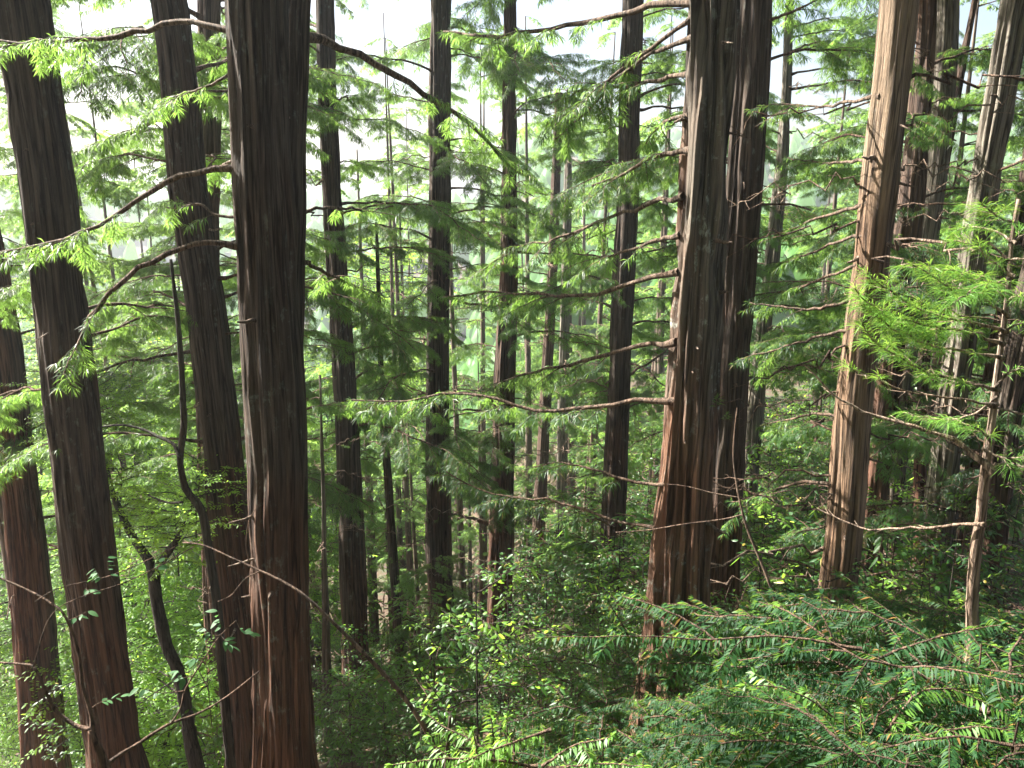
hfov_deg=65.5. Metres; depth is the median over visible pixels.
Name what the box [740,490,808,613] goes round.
evergreen shrub
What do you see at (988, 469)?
young conifer
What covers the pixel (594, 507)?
evergreen shrub
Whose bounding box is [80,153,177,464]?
conifer tree
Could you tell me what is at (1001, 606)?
evergreen shrub
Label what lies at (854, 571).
evergreen shrub
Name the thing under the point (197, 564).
broadleaf tree
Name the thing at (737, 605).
evergreen shrub
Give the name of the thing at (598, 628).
evergreen shrub
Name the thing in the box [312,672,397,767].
evergreen shrub
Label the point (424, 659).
evergreen shrub
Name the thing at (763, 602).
evergreen shrub
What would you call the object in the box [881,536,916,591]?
evergreen shrub
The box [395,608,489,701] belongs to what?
evergreen shrub
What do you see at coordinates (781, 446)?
evergreen shrub
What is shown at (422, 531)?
broadleaf tree
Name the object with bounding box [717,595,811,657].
evergreen shrub
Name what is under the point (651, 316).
conifer tree
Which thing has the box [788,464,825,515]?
evergreen shrub
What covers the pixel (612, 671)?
evergreen shrub
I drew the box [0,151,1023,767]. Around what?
forest floor
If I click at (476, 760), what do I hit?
fern
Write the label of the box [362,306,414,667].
conifer tree
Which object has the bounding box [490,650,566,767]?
evergreen shrub
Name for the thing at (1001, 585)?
evergreen shrub
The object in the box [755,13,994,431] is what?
conifer tree
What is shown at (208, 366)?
conifer tree
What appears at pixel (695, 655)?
young conifer
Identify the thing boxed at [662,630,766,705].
evergreen shrub
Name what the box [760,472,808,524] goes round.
evergreen shrub
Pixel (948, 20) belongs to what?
conifer tree
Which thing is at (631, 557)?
evergreen shrub
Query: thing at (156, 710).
broadleaf tree
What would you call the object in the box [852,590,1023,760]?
young conifer
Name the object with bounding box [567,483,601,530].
evergreen shrub
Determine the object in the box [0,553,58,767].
broadleaf tree
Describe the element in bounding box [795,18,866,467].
conifer tree
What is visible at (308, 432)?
broadleaf tree
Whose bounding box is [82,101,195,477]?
conifer tree
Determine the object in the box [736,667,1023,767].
young conifer
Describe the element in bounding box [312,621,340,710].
evergreen shrub
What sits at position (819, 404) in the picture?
conifer tree
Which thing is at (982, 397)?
conifer tree
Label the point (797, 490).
evergreen shrub
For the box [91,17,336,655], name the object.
conifer tree
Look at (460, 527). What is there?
conifer tree
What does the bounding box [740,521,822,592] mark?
evergreen shrub
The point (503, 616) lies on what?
evergreen shrub
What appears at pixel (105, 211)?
conifer tree
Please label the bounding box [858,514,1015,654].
evergreen shrub
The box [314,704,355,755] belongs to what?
evergreen shrub
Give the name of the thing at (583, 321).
conifer tree
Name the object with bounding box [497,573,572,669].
evergreen shrub
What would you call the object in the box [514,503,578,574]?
evergreen shrub
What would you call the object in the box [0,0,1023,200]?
sky
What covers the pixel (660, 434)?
conifer tree
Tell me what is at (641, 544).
evergreen shrub
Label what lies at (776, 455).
evergreen shrub
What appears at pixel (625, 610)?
evergreen shrub
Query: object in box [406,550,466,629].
evergreen shrub
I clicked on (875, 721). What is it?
young conifer
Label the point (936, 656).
young conifer
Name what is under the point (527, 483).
conifer tree
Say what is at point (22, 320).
broadleaf tree
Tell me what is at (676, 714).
evergreen shrub
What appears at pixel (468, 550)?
conifer tree
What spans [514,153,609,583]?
conifer tree
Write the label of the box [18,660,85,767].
evergreen shrub
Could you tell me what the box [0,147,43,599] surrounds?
conifer tree
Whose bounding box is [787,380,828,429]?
evergreen shrub
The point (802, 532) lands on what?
evergreen shrub
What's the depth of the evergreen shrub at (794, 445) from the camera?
18.97 m
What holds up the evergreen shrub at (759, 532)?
on the forest floor
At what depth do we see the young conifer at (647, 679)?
6.17 m
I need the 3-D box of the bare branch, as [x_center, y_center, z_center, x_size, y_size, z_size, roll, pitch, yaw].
[1.381,1.514,5.192,1.432,2.773,0.174,5,14,21]
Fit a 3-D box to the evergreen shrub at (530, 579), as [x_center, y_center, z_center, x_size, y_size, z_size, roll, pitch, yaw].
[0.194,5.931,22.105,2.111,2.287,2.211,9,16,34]
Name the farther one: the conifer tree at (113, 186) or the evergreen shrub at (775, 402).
the evergreen shrub at (775, 402)
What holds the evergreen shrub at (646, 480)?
on the forest floor
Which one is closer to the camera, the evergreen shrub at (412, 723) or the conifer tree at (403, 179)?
the evergreen shrub at (412, 723)
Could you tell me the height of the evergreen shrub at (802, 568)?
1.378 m
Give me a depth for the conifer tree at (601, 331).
24.68 m
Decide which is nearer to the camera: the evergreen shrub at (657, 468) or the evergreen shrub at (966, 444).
the evergreen shrub at (966, 444)
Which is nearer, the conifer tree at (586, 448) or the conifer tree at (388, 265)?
the conifer tree at (586, 448)
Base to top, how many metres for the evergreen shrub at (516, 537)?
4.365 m
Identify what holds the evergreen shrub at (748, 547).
on the forest floor
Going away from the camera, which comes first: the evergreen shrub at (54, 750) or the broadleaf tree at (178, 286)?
the evergreen shrub at (54, 750)
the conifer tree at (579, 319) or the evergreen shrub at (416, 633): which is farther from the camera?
the conifer tree at (579, 319)
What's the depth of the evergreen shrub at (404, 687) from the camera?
9.80 m
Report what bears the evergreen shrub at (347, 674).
on the forest floor
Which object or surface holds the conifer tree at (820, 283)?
on the forest floor
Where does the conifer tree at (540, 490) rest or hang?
on the forest floor
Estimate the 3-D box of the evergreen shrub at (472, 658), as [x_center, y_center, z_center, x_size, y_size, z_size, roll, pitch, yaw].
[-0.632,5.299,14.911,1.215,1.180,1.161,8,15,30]
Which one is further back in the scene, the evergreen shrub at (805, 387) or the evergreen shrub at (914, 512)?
the evergreen shrub at (805, 387)
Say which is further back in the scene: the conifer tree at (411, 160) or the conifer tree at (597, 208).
the conifer tree at (597, 208)
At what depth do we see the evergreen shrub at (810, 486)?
12.59 m
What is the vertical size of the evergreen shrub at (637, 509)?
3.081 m
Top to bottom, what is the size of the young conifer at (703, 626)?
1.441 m
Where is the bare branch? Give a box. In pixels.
[616,407,810,689]
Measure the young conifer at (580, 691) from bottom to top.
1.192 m
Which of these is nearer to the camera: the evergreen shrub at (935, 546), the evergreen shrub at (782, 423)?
the evergreen shrub at (935, 546)
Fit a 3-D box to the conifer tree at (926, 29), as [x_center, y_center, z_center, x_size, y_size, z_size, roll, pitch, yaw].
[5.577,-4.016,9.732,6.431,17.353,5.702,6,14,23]
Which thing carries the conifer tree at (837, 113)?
on the forest floor
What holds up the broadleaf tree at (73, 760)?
on the forest floor
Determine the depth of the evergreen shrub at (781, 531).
13.48 m
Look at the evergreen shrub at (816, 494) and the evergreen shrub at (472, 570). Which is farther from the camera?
the evergreen shrub at (472, 570)
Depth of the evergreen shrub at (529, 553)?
21.93 m
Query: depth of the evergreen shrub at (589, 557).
13.77 m
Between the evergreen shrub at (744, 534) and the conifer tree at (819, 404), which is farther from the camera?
the conifer tree at (819, 404)
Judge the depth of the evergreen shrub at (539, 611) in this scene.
10.55 m
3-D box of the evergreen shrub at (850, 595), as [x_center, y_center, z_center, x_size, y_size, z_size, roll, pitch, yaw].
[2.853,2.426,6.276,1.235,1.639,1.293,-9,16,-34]
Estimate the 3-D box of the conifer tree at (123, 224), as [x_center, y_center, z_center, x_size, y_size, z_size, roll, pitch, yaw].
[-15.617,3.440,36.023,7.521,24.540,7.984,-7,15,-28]
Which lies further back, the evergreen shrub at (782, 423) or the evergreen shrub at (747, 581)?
the evergreen shrub at (782, 423)
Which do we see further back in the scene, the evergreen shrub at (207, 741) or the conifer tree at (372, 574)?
the conifer tree at (372, 574)
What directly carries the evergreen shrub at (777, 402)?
on the forest floor
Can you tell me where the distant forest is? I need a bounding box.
[0,123,1021,540]
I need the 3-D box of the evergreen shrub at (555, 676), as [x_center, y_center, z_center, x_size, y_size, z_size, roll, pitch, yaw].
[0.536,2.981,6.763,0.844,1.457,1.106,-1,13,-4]
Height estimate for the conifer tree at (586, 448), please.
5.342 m
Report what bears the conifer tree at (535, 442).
on the forest floor
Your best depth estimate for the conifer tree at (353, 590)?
13.11 m
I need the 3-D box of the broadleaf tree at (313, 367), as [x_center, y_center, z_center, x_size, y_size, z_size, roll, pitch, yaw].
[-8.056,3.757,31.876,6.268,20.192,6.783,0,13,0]
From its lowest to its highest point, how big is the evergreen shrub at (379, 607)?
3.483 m
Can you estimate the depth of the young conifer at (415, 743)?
5.43 m
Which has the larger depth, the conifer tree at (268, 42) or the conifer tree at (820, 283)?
the conifer tree at (820, 283)
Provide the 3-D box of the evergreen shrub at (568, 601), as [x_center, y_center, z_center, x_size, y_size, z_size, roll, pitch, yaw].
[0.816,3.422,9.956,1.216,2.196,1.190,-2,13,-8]
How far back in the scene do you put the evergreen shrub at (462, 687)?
12.66 m
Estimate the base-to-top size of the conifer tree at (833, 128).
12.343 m
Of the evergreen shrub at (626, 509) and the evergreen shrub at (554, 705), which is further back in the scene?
the evergreen shrub at (626, 509)
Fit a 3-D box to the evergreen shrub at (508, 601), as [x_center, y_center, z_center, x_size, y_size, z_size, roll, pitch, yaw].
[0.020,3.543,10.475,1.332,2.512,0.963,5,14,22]
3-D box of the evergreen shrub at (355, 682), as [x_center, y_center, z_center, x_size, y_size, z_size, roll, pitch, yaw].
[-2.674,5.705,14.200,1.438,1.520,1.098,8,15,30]
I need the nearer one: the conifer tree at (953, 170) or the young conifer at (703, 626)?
the young conifer at (703, 626)
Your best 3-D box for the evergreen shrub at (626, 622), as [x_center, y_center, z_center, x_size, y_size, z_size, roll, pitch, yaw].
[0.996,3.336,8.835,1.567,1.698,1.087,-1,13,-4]
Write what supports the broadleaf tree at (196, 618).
on the forest floor
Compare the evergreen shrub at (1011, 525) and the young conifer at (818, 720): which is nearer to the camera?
the young conifer at (818, 720)
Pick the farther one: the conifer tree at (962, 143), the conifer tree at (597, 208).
the conifer tree at (597, 208)
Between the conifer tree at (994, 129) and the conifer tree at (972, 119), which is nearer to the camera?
the conifer tree at (994, 129)
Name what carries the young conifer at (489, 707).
on the forest floor
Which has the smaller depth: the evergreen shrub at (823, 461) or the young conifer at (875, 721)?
the young conifer at (875, 721)
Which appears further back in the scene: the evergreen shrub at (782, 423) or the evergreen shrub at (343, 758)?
the evergreen shrub at (782, 423)
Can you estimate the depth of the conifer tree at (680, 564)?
6.59 m
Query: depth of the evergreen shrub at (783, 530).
11.78 m
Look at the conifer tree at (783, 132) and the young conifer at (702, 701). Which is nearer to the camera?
the young conifer at (702, 701)
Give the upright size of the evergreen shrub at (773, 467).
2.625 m
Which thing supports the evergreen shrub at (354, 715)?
on the forest floor
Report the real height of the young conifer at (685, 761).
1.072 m
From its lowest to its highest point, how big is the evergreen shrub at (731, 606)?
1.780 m
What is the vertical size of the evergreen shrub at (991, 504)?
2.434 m
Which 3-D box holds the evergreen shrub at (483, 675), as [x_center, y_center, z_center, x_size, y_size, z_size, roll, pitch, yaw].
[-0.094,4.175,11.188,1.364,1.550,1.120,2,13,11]
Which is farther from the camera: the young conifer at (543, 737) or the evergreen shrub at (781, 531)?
the evergreen shrub at (781, 531)
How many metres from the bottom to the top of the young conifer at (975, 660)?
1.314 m
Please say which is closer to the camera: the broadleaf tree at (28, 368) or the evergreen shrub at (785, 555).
the evergreen shrub at (785, 555)
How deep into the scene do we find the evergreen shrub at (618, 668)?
8.82 m
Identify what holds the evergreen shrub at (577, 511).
on the forest floor
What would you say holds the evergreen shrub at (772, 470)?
on the forest floor
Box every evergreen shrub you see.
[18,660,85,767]
[40,731,80,766]
[142,643,224,767]
[179,710,224,767]
[311,620,397,764]
[311,644,391,732]
[311,665,364,739]
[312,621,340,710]
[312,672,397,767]
[313,689,376,762]
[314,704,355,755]
[315,673,396,767]
[316,626,373,691]
[322,699,380,763]
[327,685,397,755]
[331,648,368,723]
[332,657,396,729]
[338,677,423,767]
[340,657,425,744]
[347,621,415,735]
[352,708,419,767]
[354,669,412,760]
[363,645,492,767]
[367,583,427,687]
[368,624,419,687]
[369,631,393,702]
[373,666,421,737]
[378,679,464,767]
[380,588,485,716]
[380,688,409,725]
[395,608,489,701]
[400,609,456,735]
[403,616,428,658]
[405,634,437,698]
[405,705,491,767]
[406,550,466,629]
[410,585,571,766]
[415,548,565,767]
[422,563,487,635]
[425,623,521,705]
[439,627,516,733]
[453,559,486,627]
[453,601,533,708]
[454,588,484,645]
[456,633,509,693]
[458,552,548,713]
[462,618,548,727]
[464,636,577,765]
[464,646,545,760]
[469,566,566,711]
[480,515,595,635]
[484,546,565,626]
[487,547,563,625]
[488,554,585,708]
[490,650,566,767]
[496,582,592,705]
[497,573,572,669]
[512,545,560,607]
[513,493,544,611]
[513,521,547,624]
[513,545,568,595]
[514,488,552,586]
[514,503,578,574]
[516,486,602,628]
[526,686,606,759]
[527,653,623,765]
[531,573,615,710]
[532,611,643,732]
[536,612,638,740]
[538,666,608,764]
[539,525,645,648]
[543,517,585,583]
[546,603,623,751]
[547,474,599,520]
[547,493,652,669]
[549,502,597,553]
[549,643,639,736]
[550,486,651,601]
[558,539,645,654]
[560,553,630,690]
[564,527,649,708]
[565,483,644,582]
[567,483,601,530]
[578,475,644,539]
[580,458,660,548]
[581,538,650,658]
[586,634,638,702]
[590,537,650,663]
[598,444,649,514]
[598,580,644,665]
[600,644,638,734]
[604,520,651,644]
[606,593,643,669]
[624,534,648,612]
[626,453,660,565]
[626,479,653,552]
[626,487,655,556]
[630,588,746,685]
[631,448,660,511]
[634,595,769,657]
[641,684,720,760]
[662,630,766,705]
[671,666,793,749]
[700,621,924,761]
[709,584,763,657]
[712,599,771,658]
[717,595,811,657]
[731,478,917,649]
[732,590,826,701]
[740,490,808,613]
[740,496,808,594]
[740,501,803,588]
[740,510,813,600]
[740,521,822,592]
[740,525,860,640]
[740,537,795,612]
[740,552,777,611]
[740,578,817,606]
[741,512,777,601]
[742,522,782,590]
[742,524,818,613]
[743,423,828,556]
[743,438,801,541]
[743,486,785,581]
[745,591,801,634]
[747,504,790,538]
[747,523,817,616]
[749,458,804,542]
[750,507,817,574]
[751,416,808,531]
[754,464,828,575]
[756,564,890,669]
[758,413,806,484]
[758,469,789,514]
[758,475,795,531]
[759,397,780,469]
[760,403,833,499]
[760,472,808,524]
[761,419,806,480]
[762,398,796,468]
[763,392,796,443]
[765,407,806,484]
[766,395,820,504]
[766,410,804,474]
[767,473,828,553]
[770,381,832,476]
[771,563,816,592]
[773,556,817,580]
[774,441,829,522]
[777,405,834,517]
[783,488,826,537]
[783,558,877,660]
[786,416,829,504]
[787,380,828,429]
[788,454,827,505]
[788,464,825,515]
[791,473,827,548]
[793,437,828,495]
[794,469,827,510]
[795,579,934,658]
[799,516,997,645]
[802,650,922,717]
[804,536,913,627]
[820,614,959,700]
[835,583,965,660]
[851,560,1023,707]
[851,602,988,719]
[857,477,965,603]
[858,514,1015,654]
[878,507,1023,675]
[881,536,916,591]
[886,450,925,593]
[891,532,1010,668]
[899,438,914,559]
[899,469,960,569]
[899,493,999,644]
[904,456,1018,508]
[912,547,1023,623]
[928,530,1023,667]
[946,470,1023,639]
[954,566,1023,652]
[955,369,978,540]
[957,574,1023,692]
[959,459,1023,590]
[1007,451,1023,556]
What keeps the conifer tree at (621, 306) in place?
on the forest floor
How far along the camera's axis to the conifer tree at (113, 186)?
17.98 m
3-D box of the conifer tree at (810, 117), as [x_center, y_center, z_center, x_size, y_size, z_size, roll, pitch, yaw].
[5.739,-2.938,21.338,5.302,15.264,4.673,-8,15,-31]
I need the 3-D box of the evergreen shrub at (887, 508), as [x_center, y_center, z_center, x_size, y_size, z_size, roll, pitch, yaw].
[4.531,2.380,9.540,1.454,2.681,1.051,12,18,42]
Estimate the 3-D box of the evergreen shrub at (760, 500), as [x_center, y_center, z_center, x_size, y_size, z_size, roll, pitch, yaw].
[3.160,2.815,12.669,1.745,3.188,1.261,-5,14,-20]
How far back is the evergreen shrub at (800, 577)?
10.71 m
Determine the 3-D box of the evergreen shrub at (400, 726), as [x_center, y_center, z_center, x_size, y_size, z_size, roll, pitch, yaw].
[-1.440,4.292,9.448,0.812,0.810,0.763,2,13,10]
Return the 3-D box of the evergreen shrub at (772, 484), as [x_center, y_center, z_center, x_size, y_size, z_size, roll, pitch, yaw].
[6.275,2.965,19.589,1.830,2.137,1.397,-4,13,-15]
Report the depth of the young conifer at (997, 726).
3.67 m
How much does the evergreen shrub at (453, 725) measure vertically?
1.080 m
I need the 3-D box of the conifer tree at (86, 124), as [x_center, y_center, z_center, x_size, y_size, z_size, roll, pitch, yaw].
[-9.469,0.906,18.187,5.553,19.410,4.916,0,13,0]
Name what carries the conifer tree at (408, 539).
on the forest floor
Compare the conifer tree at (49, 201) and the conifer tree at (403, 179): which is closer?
the conifer tree at (49, 201)
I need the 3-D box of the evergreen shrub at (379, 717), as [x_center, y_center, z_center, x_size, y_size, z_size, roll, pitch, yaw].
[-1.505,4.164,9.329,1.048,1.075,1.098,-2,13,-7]
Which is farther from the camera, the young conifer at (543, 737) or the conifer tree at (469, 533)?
the conifer tree at (469, 533)
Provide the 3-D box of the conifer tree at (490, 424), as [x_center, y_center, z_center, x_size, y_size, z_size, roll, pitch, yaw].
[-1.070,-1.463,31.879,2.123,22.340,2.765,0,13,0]
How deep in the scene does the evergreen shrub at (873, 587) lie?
7.48 m
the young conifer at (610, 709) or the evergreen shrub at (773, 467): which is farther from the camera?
the evergreen shrub at (773, 467)
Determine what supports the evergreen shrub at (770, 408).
on the forest floor
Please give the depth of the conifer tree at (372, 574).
26.05 m
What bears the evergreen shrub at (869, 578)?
on the forest floor
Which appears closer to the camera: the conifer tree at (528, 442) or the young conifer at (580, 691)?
the young conifer at (580, 691)
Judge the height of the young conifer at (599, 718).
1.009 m
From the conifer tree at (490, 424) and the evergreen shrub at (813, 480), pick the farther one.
the conifer tree at (490, 424)
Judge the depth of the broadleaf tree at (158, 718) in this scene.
11.94 m
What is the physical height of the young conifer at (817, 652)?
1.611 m
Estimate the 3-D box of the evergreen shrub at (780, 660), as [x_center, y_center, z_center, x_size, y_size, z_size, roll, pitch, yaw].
[1.922,2.365,5.200,1.391,1.533,1.140,5,14,19]
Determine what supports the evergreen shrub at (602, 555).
on the forest floor
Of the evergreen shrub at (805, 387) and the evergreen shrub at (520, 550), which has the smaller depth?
the evergreen shrub at (520, 550)
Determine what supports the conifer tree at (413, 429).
on the forest floor
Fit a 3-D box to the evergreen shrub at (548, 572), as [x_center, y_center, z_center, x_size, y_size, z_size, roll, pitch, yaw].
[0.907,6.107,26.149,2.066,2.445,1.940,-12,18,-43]
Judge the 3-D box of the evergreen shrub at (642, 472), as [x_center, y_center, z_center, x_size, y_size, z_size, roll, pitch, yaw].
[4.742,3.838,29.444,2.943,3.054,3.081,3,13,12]
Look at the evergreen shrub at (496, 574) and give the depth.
10.72 m
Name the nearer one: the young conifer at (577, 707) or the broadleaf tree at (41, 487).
the young conifer at (577, 707)
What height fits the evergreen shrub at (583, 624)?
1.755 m
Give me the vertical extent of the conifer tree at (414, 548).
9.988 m
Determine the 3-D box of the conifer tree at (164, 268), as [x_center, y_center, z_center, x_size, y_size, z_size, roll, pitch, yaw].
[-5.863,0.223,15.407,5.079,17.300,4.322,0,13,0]
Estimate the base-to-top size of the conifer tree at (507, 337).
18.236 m
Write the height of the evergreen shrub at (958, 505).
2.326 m
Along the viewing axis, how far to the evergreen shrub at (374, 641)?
18.56 m
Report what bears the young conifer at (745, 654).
on the forest floor
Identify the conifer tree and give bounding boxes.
[0,0,201,627]
[0,0,239,767]
[0,0,393,767]
[0,0,450,767]
[0,0,543,767]
[0,8,194,586]
[0,30,196,760]
[0,105,56,575]
[0,129,164,633]
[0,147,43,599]
[0,225,58,668]
[0,229,200,767]
[0,243,196,760]
[51,0,198,634]
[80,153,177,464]
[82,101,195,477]
[87,180,193,635]
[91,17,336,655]
[93,0,338,583]
[117,14,393,526]
[192,0,411,559]
[203,0,505,736]
[220,44,381,693]
[305,149,451,692]
[306,375,398,757]
[307,417,341,714]
[309,0,568,696]
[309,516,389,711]
[322,13,467,655]
[331,222,445,711]
[344,0,660,661]
[344,0,750,766]
[346,113,478,620]
[361,97,458,568]
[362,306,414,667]
[363,38,418,659]
[364,107,476,567]
[370,352,463,673]
[373,28,570,617]
[377,555,493,697]
[380,263,422,648]
[395,208,498,572]
[411,24,486,644]
[449,0,789,646]
[451,443,491,629]
[452,319,494,644]
[454,92,643,614]
[462,70,501,601]
[466,101,580,429]
[486,86,642,523]
[498,16,557,582]
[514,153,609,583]
[514,255,577,564]
[514,453,559,591]
[515,115,646,468]
[533,0,944,686]
[533,426,626,602]
[540,91,655,379]
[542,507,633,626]
[553,216,604,479]
[569,32,646,562]
[570,304,632,531]
[576,0,814,490]
[577,151,676,449]
[579,9,685,496]
[598,181,769,516]
[605,64,650,377]
[616,48,802,361]
[622,0,1023,692]
[627,421,662,554]
[630,16,830,409]
[635,0,878,559]
[637,21,678,522]
[638,370,666,459]
[750,0,1023,607]
[751,83,868,392]
[755,0,1023,612]
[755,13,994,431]
[760,0,1023,648]
[762,120,951,479]
[767,0,1023,640]
[788,294,835,495]
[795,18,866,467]
[798,17,1023,271]
[811,148,1023,604]
[815,107,903,332]
[902,429,913,505]
[912,0,977,583]
[912,0,1023,520]
[914,106,1023,442]
[916,232,976,376]
[941,30,1021,329]
[943,33,1023,374]
[960,450,1023,540]
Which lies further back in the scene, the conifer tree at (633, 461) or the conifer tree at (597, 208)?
the conifer tree at (597, 208)
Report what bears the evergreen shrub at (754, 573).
on the forest floor
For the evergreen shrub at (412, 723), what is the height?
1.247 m
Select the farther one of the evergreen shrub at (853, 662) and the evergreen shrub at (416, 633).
the evergreen shrub at (416, 633)
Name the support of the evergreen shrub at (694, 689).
on the forest floor
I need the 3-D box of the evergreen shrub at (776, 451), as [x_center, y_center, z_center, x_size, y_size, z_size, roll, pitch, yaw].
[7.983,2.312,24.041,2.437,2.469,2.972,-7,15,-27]
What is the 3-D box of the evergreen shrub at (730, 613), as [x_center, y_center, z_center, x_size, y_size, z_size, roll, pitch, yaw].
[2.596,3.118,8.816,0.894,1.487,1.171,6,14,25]
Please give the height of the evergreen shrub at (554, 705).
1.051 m
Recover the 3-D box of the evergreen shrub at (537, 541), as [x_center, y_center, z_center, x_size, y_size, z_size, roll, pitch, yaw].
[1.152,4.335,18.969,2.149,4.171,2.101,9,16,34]
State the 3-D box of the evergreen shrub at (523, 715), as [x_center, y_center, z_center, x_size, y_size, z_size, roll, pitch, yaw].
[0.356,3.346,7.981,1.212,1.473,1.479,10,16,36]
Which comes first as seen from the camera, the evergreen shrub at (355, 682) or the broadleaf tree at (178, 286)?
the evergreen shrub at (355, 682)
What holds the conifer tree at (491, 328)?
on the forest floor
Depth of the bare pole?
4.46 m
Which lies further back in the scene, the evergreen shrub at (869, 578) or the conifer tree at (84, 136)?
the conifer tree at (84, 136)
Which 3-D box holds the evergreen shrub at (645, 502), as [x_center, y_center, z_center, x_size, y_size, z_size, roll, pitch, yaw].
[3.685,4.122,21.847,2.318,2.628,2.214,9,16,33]
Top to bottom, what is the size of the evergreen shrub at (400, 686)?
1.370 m
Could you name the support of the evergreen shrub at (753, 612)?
on the forest floor
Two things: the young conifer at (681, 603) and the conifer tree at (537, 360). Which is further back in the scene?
the conifer tree at (537, 360)
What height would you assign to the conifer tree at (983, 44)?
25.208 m
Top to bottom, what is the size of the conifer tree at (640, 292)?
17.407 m
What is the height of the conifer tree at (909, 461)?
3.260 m
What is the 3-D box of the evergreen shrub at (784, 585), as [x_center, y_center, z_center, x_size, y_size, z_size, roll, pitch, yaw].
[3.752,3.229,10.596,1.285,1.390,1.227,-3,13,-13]
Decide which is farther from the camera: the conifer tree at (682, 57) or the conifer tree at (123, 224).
the conifer tree at (123, 224)
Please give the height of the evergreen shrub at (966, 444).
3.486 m
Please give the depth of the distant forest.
197.63 m
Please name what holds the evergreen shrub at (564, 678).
on the forest floor
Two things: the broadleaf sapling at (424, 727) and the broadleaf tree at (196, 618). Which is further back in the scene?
the broadleaf tree at (196, 618)
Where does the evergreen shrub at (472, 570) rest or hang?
on the forest floor
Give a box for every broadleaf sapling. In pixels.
[0,546,260,767]
[102,259,235,767]
[182,504,443,767]
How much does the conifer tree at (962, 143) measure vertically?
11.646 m
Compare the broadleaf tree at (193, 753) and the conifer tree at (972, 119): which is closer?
the broadleaf tree at (193, 753)
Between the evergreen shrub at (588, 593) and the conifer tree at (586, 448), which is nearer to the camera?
the evergreen shrub at (588, 593)
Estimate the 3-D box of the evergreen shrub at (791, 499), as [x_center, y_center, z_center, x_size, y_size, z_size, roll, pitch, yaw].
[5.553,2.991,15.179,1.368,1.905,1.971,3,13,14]
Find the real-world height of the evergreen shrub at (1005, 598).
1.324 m
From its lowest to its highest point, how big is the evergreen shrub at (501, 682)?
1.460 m
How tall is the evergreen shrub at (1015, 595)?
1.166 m
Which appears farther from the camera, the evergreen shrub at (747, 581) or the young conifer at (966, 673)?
the evergreen shrub at (747, 581)
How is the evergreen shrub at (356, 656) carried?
on the forest floor
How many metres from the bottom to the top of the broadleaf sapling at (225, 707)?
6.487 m
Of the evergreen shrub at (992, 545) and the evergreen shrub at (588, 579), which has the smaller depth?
the evergreen shrub at (992, 545)
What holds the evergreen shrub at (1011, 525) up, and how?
on the forest floor
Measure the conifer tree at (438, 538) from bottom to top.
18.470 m
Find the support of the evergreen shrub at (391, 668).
on the forest floor
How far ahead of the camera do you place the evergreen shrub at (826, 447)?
17.53 m
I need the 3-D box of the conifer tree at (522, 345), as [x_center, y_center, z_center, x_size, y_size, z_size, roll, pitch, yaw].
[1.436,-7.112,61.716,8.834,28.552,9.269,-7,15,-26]
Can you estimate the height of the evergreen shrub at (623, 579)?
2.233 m
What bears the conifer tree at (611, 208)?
on the forest floor
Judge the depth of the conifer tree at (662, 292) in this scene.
25.32 m
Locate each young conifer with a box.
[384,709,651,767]
[413,733,493,767]
[470,704,569,767]
[491,660,649,767]
[492,625,731,754]
[497,664,642,767]
[516,722,567,767]
[536,589,1023,723]
[541,717,793,767]
[553,673,781,767]
[566,599,751,741]
[569,696,742,767]
[581,641,843,767]
[608,689,889,767]
[637,581,1023,767]
[638,577,1022,759]
[640,603,928,752]
[643,680,894,767]
[650,594,982,767]
[652,659,941,767]
[658,661,1019,767]
[688,674,1002,767]
[706,609,1023,767]
[716,586,1023,767]
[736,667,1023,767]
[739,638,1023,767]
[742,624,1023,767]
[769,572,1023,756]
[776,684,1023,767]
[791,691,1023,767]
[805,196,1023,746]
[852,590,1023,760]
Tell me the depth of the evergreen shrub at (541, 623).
10.93 m
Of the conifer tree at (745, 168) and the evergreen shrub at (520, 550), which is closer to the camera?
the conifer tree at (745, 168)
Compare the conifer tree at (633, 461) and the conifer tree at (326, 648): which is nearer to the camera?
the conifer tree at (326, 648)
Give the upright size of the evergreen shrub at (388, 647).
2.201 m
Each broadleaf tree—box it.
[0,334,128,676]
[0,427,136,765]
[0,478,205,762]
[0,547,82,767]
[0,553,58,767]
[0,672,154,767]
[1,361,248,767]
[3,624,224,767]
[13,263,194,582]
[25,325,201,751]
[71,649,219,767]
[101,241,241,644]
[116,443,330,659]
[119,553,312,766]
[194,351,334,562]
[224,243,385,693]
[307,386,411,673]
[308,216,476,642]
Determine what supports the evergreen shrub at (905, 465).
on the forest floor
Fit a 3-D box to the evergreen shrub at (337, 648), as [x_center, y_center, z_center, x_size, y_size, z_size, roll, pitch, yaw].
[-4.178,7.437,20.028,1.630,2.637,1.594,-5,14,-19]
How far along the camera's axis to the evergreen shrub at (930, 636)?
5.85 m
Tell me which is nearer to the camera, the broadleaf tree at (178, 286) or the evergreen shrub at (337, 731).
the evergreen shrub at (337, 731)
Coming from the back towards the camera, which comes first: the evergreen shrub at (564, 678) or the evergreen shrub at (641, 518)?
the evergreen shrub at (641, 518)
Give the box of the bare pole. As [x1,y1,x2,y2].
[444,716,450,767]
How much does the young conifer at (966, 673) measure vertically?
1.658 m
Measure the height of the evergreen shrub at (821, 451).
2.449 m
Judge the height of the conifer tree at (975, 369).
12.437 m
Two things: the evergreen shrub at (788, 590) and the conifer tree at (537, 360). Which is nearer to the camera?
the evergreen shrub at (788, 590)
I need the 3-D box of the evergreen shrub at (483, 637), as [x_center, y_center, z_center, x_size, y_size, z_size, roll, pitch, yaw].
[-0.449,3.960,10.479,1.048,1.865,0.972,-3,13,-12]
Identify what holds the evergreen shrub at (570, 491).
on the forest floor
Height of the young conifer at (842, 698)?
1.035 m
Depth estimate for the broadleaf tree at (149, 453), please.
21.42 m

